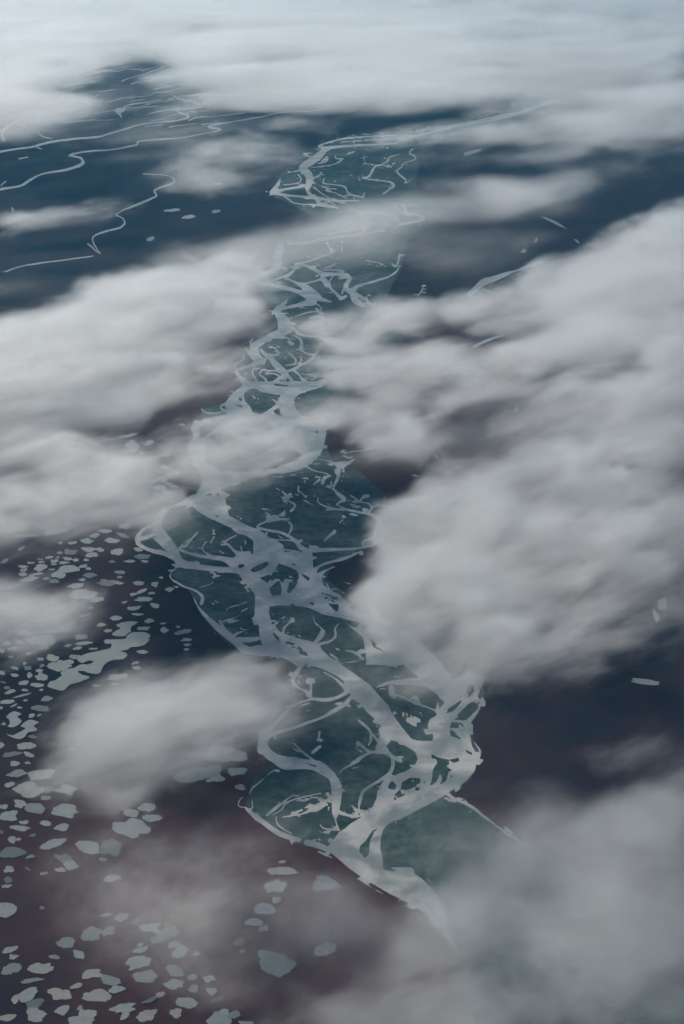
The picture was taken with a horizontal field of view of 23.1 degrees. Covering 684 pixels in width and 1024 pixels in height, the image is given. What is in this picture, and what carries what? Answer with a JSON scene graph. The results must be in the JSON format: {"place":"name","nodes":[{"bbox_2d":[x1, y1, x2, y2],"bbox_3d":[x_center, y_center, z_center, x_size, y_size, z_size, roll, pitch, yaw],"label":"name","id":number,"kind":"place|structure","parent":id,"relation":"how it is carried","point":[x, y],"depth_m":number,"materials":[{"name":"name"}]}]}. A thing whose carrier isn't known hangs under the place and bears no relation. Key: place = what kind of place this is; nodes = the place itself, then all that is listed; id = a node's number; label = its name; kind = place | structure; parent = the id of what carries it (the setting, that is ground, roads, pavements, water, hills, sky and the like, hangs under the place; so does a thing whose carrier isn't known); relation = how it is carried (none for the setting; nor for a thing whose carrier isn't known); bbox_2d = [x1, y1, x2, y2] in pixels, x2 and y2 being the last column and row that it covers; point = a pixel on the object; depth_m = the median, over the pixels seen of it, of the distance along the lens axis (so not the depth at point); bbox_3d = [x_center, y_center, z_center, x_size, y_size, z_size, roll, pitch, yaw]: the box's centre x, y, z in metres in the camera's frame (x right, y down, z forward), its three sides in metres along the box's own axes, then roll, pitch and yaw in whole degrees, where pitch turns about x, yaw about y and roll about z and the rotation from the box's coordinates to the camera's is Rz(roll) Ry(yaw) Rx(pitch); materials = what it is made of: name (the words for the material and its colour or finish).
{"place":"outdoors","nodes":[
{"label":"outdoors","id":0,"kind":"place"},
{"bbox_2d":[0,902,16,917],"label":"pond","id":1,"kind":"structure","parent":0,"point":[7,909],"depth_m":5169.48,"materials":[{"name":"liquid"}]},
{"bbox_2d":[0,1014,16,1020],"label":"pond","id":2,"kind":"structure","parent":0,"point":[8,1017],"depth_m":4683.30,"materials":[{"name":"liquid"}]},
{"bbox_2d":[0,810,17,820],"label":"pond","id":3,"kind":"structure","parent":0,"point":[8,816],"depth_m":5684.48,"materials":[{"name":"liquid"}]},
{"bbox_2d":[2,946,17,952],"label":"pond","id":4,"kind":"structure","parent":0,"point":[9,949],"depth_m":4979.24,"materials":[{"name":"liquid"}]},
{"bbox_2d":[1,963,21,974],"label":"pond","id":5,"kind":"structure","parent":0,"point":[10,968],"depth_m":4892.69,"materials":[{"name":"liquid"}]},
{"bbox_2d":[2,751,22,756],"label":"pond","id":6,"kind":"structure","parent":0,"point":[11,754],"depth_m":6076.34,"materials":[{"name":"liquid"}]},
{"bbox_2d":[0,847,25,857],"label":"pond","id":7,"kind":"structure","parent":0,"point":[11,852],"depth_m":5468.58,"materials":[{"name":"liquid"}]},
{"bbox_2d":[6,711,20,726],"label":"pond","id":8,"kind":"structure","parent":0,"point":[13,718],"depth_m":6321.80,"materials":[{"name":"liquid"}]},
{"bbox_2d":[6,769,27,776],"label":"pond","id":9,"kind":"structure","parent":0,"point":[18,773],"depth_m":5947.88,"materials":[{"name":"liquid"}]},
{"bbox_2d":[9,825,29,830],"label":"pond","id":10,"kind":"structure","parent":0,"point":[19,828],"depth_m":5612.92,"materials":[{"name":"liquid"}]},
{"bbox_2d":[14,799,25,807],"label":"pond","id":11,"kind":"structure","parent":0,"point":[20,803],"depth_m":5755.37,"materials":[{"name":"liquid"}]},
{"bbox_2d":[6,720,38,738],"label":"pond","id":12,"kind":"structure","parent":0,"point":[28,725],"depth_m":6247.90,"materials":[{"name":"liquid"}]},
{"bbox_2d":[13,534,38,536],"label":"pond","id":13,"kind":"structure","parent":0,"point":[27,535],"depth_m":8073.10,"materials":[{"name":"liquid"}]},
{"bbox_2d":[19,630,32,635],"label":"pond","id":14,"kind":"structure","parent":0,"point":[24,633],"depth_m":7037.08,"materials":[{"name":"liquid"}]},
{"bbox_2d":[17,742,36,749],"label":"pond","id":15,"kind":"structure","parent":0,"point":[27,745],"depth_m":6136.28,"materials":[{"name":"liquid"}]},
{"bbox_2d":[17,987,37,1002],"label":"pond","id":16,"kind":"structure","parent":0,"point":[26,995],"depth_m":4778.38,"materials":[{"name":"liquid"}]},
{"bbox_2d":[12,781,43,797],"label":"pond","id":17,"kind":"structure","parent":0,"point":[28,789],"depth_m":5843.70,"materials":[{"name":"liquid"}]},
{"bbox_2d":[19,576,38,581],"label":"pond","id":18,"kind":"structure","parent":0,"point":[29,578],"depth_m":7571.02,"materials":[{"name":"liquid"}]},
{"bbox_2d":[21,978,43,983],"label":"pond","id":19,"kind":"structure","parent":0,"point":[29,980],"depth_m":4839.38,"materials":[{"name":"liquid"}]},
{"bbox_2d":[25,998,43,1008],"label":"pond","id":20,"kind":"structure","parent":0,"point":[37,1002],"depth_m":4742.05,"materials":[{"name":"liquid"}]},
{"bbox_2d":[25,803,44,813],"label":"pond","id":21,"kind":"structure","parent":0,"point":[38,808],"depth_m":5724.55,"materials":[{"name":"liquid"}]},
{"bbox_2d":[26,1007,46,1021],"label":"pond","id":22,"kind":"structure","parent":0,"point":[35,1014],"depth_m":4696.35,"materials":[{"name":"liquid"}]},
{"bbox_2d":[31,705,48,711],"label":"pond","id":23,"kind":"structure","parent":0,"point":[40,708],"depth_m":6408.49,"materials":[{"name":"liquid"}]},
{"bbox_2d":[24,635,56,645],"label":"pond","id":24,"kind":"structure","parent":0,"point":[43,639],"depth_m":6973.68,"materials":[{"name":"liquid"}]},
{"bbox_2d":[27,962,53,973],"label":"pond","id":25,"kind":"structure","parent":0,"point":[39,968],"depth_m":4892.53,"materials":[{"name":"liquid"}]},
{"bbox_2d":[34,673,47,680],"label":"pond","id":26,"kind":"structure","parent":0,"point":[41,676],"depth_m":6663.16,"materials":[{"name":"liquid"}]},
{"bbox_2d":[34,564,47,571],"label":"pond","id":27,"kind":"structure","parent":0,"point":[39,567],"depth_m":7700.34,"materials":[{"name":"liquid"}]},
{"bbox_2d":[28,769,54,780],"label":"pond","id":28,"kind":"structure","parent":0,"point":[40,774],"depth_m":5941.11,"materials":[{"name":"liquid"}]},
{"bbox_2d":[46,654,58,661],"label":"pond","id":29,"kind":"structure","parent":0,"point":[51,657],"depth_m":6823.07,"materials":[{"name":"liquid"}]},
{"bbox_2d":[39,838,66,849],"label":"pond","id":30,"kind":"structure","parent":0,"point":[50,844],"depth_m":5519.28,"materials":[{"name":"liquid"}]},
{"bbox_2d":[38,622,69,633],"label":"pond","id":31,"kind":"structure","parent":0,"point":[52,627],"depth_m":7093.70,"materials":[{"name":"liquid"}]},
{"bbox_2d":[44,528,69,535],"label":"pond","id":32,"kind":"structure","parent":0,"point":[57,531],"depth_m":8122.12,"materials":[{"name":"liquid"}]},
{"bbox_2d":[51,571,65,578],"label":"pond","id":33,"kind":"structure","parent":0,"point":[59,574],"depth_m":7625.45,"materials":[{"name":"liquid"}]},
{"bbox_2d":[47,988,71,999],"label":"pond","id":34,"kind":"structure","parent":0,"point":[59,993],"depth_m":4784.54,"materials":[{"name":"liquid"}]},
{"bbox_2d":[47,660,73,671],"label":"pond","id":35,"kind":"structure","parent":0,"point":[59,665],"depth_m":6754.08,"materials":[{"name":"liquid"}]},
{"bbox_2d":[54,823,68,830],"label":"pond","id":36,"kind":"structure","parent":0,"point":[62,827],"depth_m":5612.36,"materials":[{"name":"liquid"}]},
{"bbox_2d":[54,1005,69,1015],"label":"pond","id":37,"kind":"structure","parent":0,"point":[62,1010],"depth_m":4714.72,"materials":[{"name":"liquid"}]},
{"bbox_2d":[54,854,72,862],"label":"pond","id":38,"kind":"structure","parent":0,"point":[63,858],"depth_m":5443.10,"materials":[{"name":"liquid"}]},
{"bbox_2d":[51,804,77,817],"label":"pond","id":39,"kind":"structure","parent":0,"point":[67,810],"depth_m":5713.91,"materials":[{"name":"liquid"}]},
{"bbox_2d":[55,937,74,947],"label":"pond","id":40,"kind":"structure","parent":0,"point":[64,942],"depth_m":5011.88,"materials":[{"name":"liquid"}]},
{"bbox_2d":[54,784,77,794],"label":"pond","id":41,"kind":"structure","parent":0,"point":[67,789],"depth_m":5843.31,"materials":[{"name":"liquid"}]},
{"bbox_2d":[58,565,79,572],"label":"pond","id":42,"kind":"structure","parent":0,"point":[68,568],"depth_m":7691.64,"materials":[{"name":"liquid"}]},
{"bbox_2d":[63,860,78,869],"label":"pond","id":43,"kind":"structure","parent":0,"point":[70,865],"depth_m":5399.21,"materials":[{"name":"liquid"}]},
{"bbox_2d":[67,583,83,588],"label":"pond","id":44,"kind":"structure","parent":0,"point":[75,585],"depth_m":7506.85,"materials":[{"name":"liquid"}]},
{"bbox_2d":[73,950,83,958],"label":"pond","id":45,"kind":"structure","parent":0,"point":[78,954],"depth_m":4955.48,"materials":[{"name":"liquid"}]},
{"bbox_2d":[68,1016,94,1023],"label":"pond","id":46,"kind":"structure","parent":0,"point":[79,1020],"depth_m":4671.25,"materials":[{"name":"liquid"}]},
{"bbox_2d":[69,589,97,598],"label":"pond","id":47,"kind":"structure","parent":0,"point":[81,594],"depth_m":7413.46,"materials":[{"name":"liquid"}]},
{"bbox_2d":[78,1009,96,1016],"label":"pond","id":48,"kind":"structure","parent":0,"point":[88,1013],"depth_m":4699.98,"materials":[{"name":"liquid"}]},
{"bbox_2d":[75,841,101,854],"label":"pond","id":49,"kind":"structure","parent":0,"point":[90,847],"depth_m":5500.08,"materials":[{"name":"liquid"}]},
{"bbox_2d":[48,647,129,690],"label":"pond","id":50,"kind":"structure","parent":0,"point":[70,676],"depth_m":6734.91,"materials":[{"name":"liquid"}]},
{"bbox_2d":[81,926,101,940],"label":"pond","id":51,"kind":"structure","parent":0,"point":[91,933],"depth_m":5047.50,"materials":[{"name":"liquid"}]},
{"bbox_2d":[82,969,102,978],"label":"pond","id":52,"kind":"structure","parent":0,"point":[90,973],"depth_m":4869.89,"materials":[{"name":"liquid"}]},
{"bbox_2d":[82,989,111,1001],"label":"pond","id":53,"kind":"structure","parent":0,"point":[102,995],"depth_m":4775.89,"materials":[{"name":"liquid"}]},
{"bbox_2d":[97,579,119,585],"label":"pond","id":54,"kind":"structure","parent":0,"point":[105,582],"depth_m":7541.19,"materials":[{"name":"liquid"}]},
{"bbox_2d":[102,926,114,935],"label":"pond","id":55,"kind":"structure","parent":0,"point":[109,930],"depth_m":5063.94,"materials":[{"name":"liquid"}]},
{"bbox_2d":[99,838,121,855],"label":"pond","id":56,"kind":"structure","parent":0,"point":[111,846],"depth_m":5497.26,"materials":[{"name":"liquid"}]},
{"bbox_2d":[100,975,120,985],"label":"pond","id":57,"kind":"structure","parent":0,"point":[109,980],"depth_m":4839.06,"materials":[{"name":"liquid"}]},
{"bbox_2d":[103,875,121,881],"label":"pond","id":58,"kind":"structure","parent":0,"point":[109,878],"depth_m":5328.78,"materials":[{"name":"liquid"}]},
{"bbox_2d":[110,548,122,554],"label":"pond","id":59,"kind":"structure","parent":0,"point":[117,551],"depth_m":7882.22,"materials":[{"name":"liquid"}]},
{"bbox_2d":[108,985,125,992],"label":"pond","id":60,"kind":"structure","parent":0,"point":[115,989],"depth_m":4799.86,"materials":[{"name":"liquid"}]},
{"bbox_2d":[108,673,126,680],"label":"pond","id":61,"kind":"structure","parent":0,"point":[113,677],"depth_m":6661.39,"materials":[{"name":"liquid"}]},
{"bbox_2d":[109,1003,134,1012],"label":"pond","id":62,"kind":"structure","parent":0,"point":[126,1007],"depth_m":4720.14,"materials":[{"name":"liquid"}]},
{"bbox_2d":[115,913,128,921],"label":"pond","id":63,"kind":"structure","parent":0,"point":[120,917],"depth_m":5129.52,"materials":[{"name":"liquid"}]},
{"bbox_2d":[112,621,136,635],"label":"pond","id":64,"kind":"structure","parent":0,"point":[124,629],"depth_m":7079.87,"materials":[{"name":"liquid"}]},
{"bbox_2d":[104,632,149,648],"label":"pond","id":65,"kind":"structure","parent":0,"point":[135,639],"depth_m":6961.17,"materials":[{"name":"liquid"}]},
{"bbox_2d":[123,809,138,816],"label":"pond","id":66,"kind":"structure","parent":0,"point":[130,812],"depth_m":5701.79,"materials":[{"name":"liquid"}]},
{"bbox_2d":[112,818,150,837],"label":"pond","id":67,"kind":"structure","parent":0,"point":[132,827],"depth_m":5606.89,"materials":[{"name":"liquid"}]},
{"bbox_2d":[126,440,139,452],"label":"pond","id":68,"kind":"structure","parent":0,"point":[132,446],"depth_m":9314.80,"materials":[{"name":"liquid"}]},
{"bbox_2d":[125,956,151,969],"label":"pond","id":69,"kind":"structure","parent":0,"point":[135,962],"depth_m":4919.38,"materials":[{"name":"liquid"}]},
{"bbox_2d":[132,946,147,952],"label":"pond","id":70,"kind":"structure","parent":0,"point":[140,949],"depth_m":4979.24,"materials":[{"name":"liquid"}]},
{"bbox_2d":[134,554,150,558],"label":"pond","id":71,"kind":"structure","parent":0,"point":[141,556],"depth_m":7823.84,"materials":[{"name":"liquid"}]},
{"bbox_2d":[132,970,156,982],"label":"pond","id":72,"kind":"structure","parent":0,"point":[148,976],"depth_m":4857.02,"materials":[{"name":"liquid"}]},
{"bbox_2d":[136,1009,156,1021],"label":"pond","id":73,"kind":"structure","parent":0,"point":[144,1016],"depth_m":4692.72,"materials":[{"name":"liquid"}]},
{"bbox_2d":[137,803,155,811],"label":"pond","id":74,"kind":"structure","parent":0,"point":[148,807],"depth_m":5732.75,"materials":[{"name":"liquid"}]},
{"bbox_2d":[139,923,160,932],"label":"pond","id":75,"kind":"structure","parent":0,"point":[152,927],"depth_m":5080.88,"materials":[{"name":"liquid"}]},
{"bbox_2d":[142,814,162,821],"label":"pond","id":76,"kind":"structure","parent":0,"point":[151,818],"depth_m":5672.11,"materials":[{"name":"liquid"}]},
{"bbox_2d":[145,452,172,459],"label":"pond","id":77,"kind":"structure","parent":0,"point":[153,457],"depth_m":9155.29,"materials":[{"name":"liquid"}]},
{"bbox_2d":[151,925,178,943],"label":"pond","id":78,"kind":"structure","parent":0,"point":[167,932],"depth_m":5049.52,"materials":[{"name":"liquid"}]},
{"bbox_2d":[0,26,333,271],"bbox_3d":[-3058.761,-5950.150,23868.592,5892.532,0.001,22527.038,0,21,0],"label":"stream","id":79,"kind":"structure","parent":0,"point":[5,128],"depth_m":22196.67,"materials":[{"name":"liquid"}]},
{"bbox_2d":[163,978,183,989],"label":"pond","id":80,"kind":"structure","parent":0,"point":[173,984],"depth_m":4821.86,"materials":[{"name":"liquid"}]},
{"bbox_2d":[165,964,183,976],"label":"pond","id":81,"kind":"structure","parent":0,"point":[174,970],"depth_m":4883.32,"materials":[{"name":"liquid"}]},
{"bbox_2d":[170,1008,181,1017],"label":"pond","id":82,"kind":"structure","parent":0,"point":[175,1012],"depth_m":4705.19,"materials":[{"name":"liquid"}]},
{"bbox_2d":[172,944,188,957],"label":"pond","id":83,"kind":"structure","parent":0,"point":[180,951],"depth_m":4969.54,"materials":[{"name":"liquid"}]},
{"bbox_2d":[173,629,191,634],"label":"pond","id":84,"kind":"structure","parent":0,"point":[183,631],"depth_m":7056.71,"materials":[{"name":"liquid"}]},
{"bbox_2d":[175,997,197,1008],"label":"pond","id":85,"kind":"structure","parent":0,"point":[188,1003],"depth_m":4744.65,"materials":[{"name":"liquid"}]},
{"bbox_2d":[188,984,198,992],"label":"pond","id":86,"kind":"structure","parent":0,"point":[193,988],"depth_m":4804.47,"materials":[{"name":"liquid"}]},
{"bbox_2d":[172,767,217,782],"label":"pond","id":87,"kind":"structure","parent":0,"point":[192,774],"depth_m":5939.53,"materials":[{"name":"liquid"}]},
{"bbox_2d":[203,975,215,982],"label":"pond","id":88,"kind":"structure","parent":0,"point":[208,978],"depth_m":4848.59,"materials":[{"name":"liquid"}]},
{"bbox_2d":[205,764,221,772],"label":"pond","id":89,"kind":"structure","parent":0,"point":[216,767],"depth_m":5981.75,"materials":[{"name":"liquid"}]},
{"bbox_2d":[206,773,224,781],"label":"pond","id":90,"kind":"structure","parent":0,"point":[217,777],"depth_m":5913.80,"materials":[{"name":"liquid"}]},
{"bbox_2d":[206,1009,231,1023],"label":"pond","id":91,"kind":"structure","parent":0,"point":[220,1016],"depth_m":4680.32,"materials":[{"name":"liquid"}]},
{"bbox_2d":[204,746,247,761],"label":"pond","id":92,"kind":"structure","parent":0,"point":[221,753],"depth_m":6076.13,"materials":[{"name":"liquid"}]},
{"bbox_2d":[227,1011,239,1018],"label":"pond","id":93,"kind":"structure","parent":0,"point":[234,1014],"depth_m":4696.51,"materials":[{"name":"liquid"}]},
{"bbox_2d":[228,767,246,775],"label":"pond","id":94,"kind":"structure","parent":0,"point":[235,771],"depth_m":5959.87,"materials":[{"name":"liquid"}]},
{"bbox_2d":[233,937,244,945],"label":"pond","id":95,"kind":"structure","parent":0,"point":[238,941],"depth_m":5011.55,"materials":[{"name":"liquid"}]},
{"bbox_2d":[244,918,262,925],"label":"pond","id":96,"kind":"structure","parent":0,"point":[255,921],"depth_m":5107.04,"materials":[{"name":"liquid"}]},
{"bbox_2d":[254,903,275,913],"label":"pond","id":97,"kind":"structure","parent":0,"point":[262,908],"depth_m":5171.03,"materials":[{"name":"liquid"}]},
{"bbox_2d":[264,879,286,892],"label":"pond","id":98,"kind":"structure","parent":0,"point":[277,885],"depth_m":5285.82,"materials":[{"name":"liquid"}]},
{"bbox_2d":[259,951,296,976],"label":"pond","id":99,"kind":"structure","parent":0,"point":[276,964],"depth_m":4912.64,"materials":[{"name":"liquid"}]},
{"bbox_2d":[274,867,297,874],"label":"pond","id":100,"kind":"structure","parent":0,"point":[284,870],"depth_m":5365.28,"materials":[{"name":"liquid"}]},
{"bbox_2d":[313,942,336,955],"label":"pond","id":101,"kind":"structure","parent":0,"point":[324,948],"depth_m":4978.24,"materials":[{"name":"liquid"}]},
{"bbox_2d":[312,875,341,891],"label":"pond","id":102,"kind":"structure","parent":0,"point":[322,882],"depth_m":5297.12,"materials":[{"name":"liquid"}]},
{"bbox_2d":[0,0,683,1023],"bbox_3d":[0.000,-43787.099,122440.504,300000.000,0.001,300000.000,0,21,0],"label":"ground","id":103,"kind":"structure","parent":0,"point":[528,562],"depth_m":9418.90,"materials":[{"name":"brown soil"}]},
{"bbox_2d":[140,96,683,1023],"bbox_3d":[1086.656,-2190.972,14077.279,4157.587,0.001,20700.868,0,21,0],"label":"floodplain","id":104,"kind":"structure","parent":103,"relation":"on","point":[538,938],"depth_m":6425.51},
{"bbox_2d":[134,98,557,942],"bbox_3d":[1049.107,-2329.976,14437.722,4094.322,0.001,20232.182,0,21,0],"label":"river","id":105,"kind":"structure","parent":0,"point":[298,430],"depth_m":7178.66,"materials":[{"name":"liquid"}]},
{"bbox_2d":[466,258,544,348],"bbox_3d":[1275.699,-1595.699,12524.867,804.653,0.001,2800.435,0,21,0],"label":"stream","id":106,"kind":"structure","parent":0,"point":[480,284],"depth_m":13014.01,"materials":[{"name":"liquid"}]},
{"bbox_2d":[631,678,659,684],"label":"pond","id":107,"kind":"structure","parent":0,"point":[644,681],"depth_m":6622.37,"materials":[{"name":"liquid"}]},
{"bbox_2d":[657,597,666,608],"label":"pond","id":108,"kind":"structure","parent":0,"point":[662,604],"depth_m":7322.60,"materials":[{"name":"liquid"}]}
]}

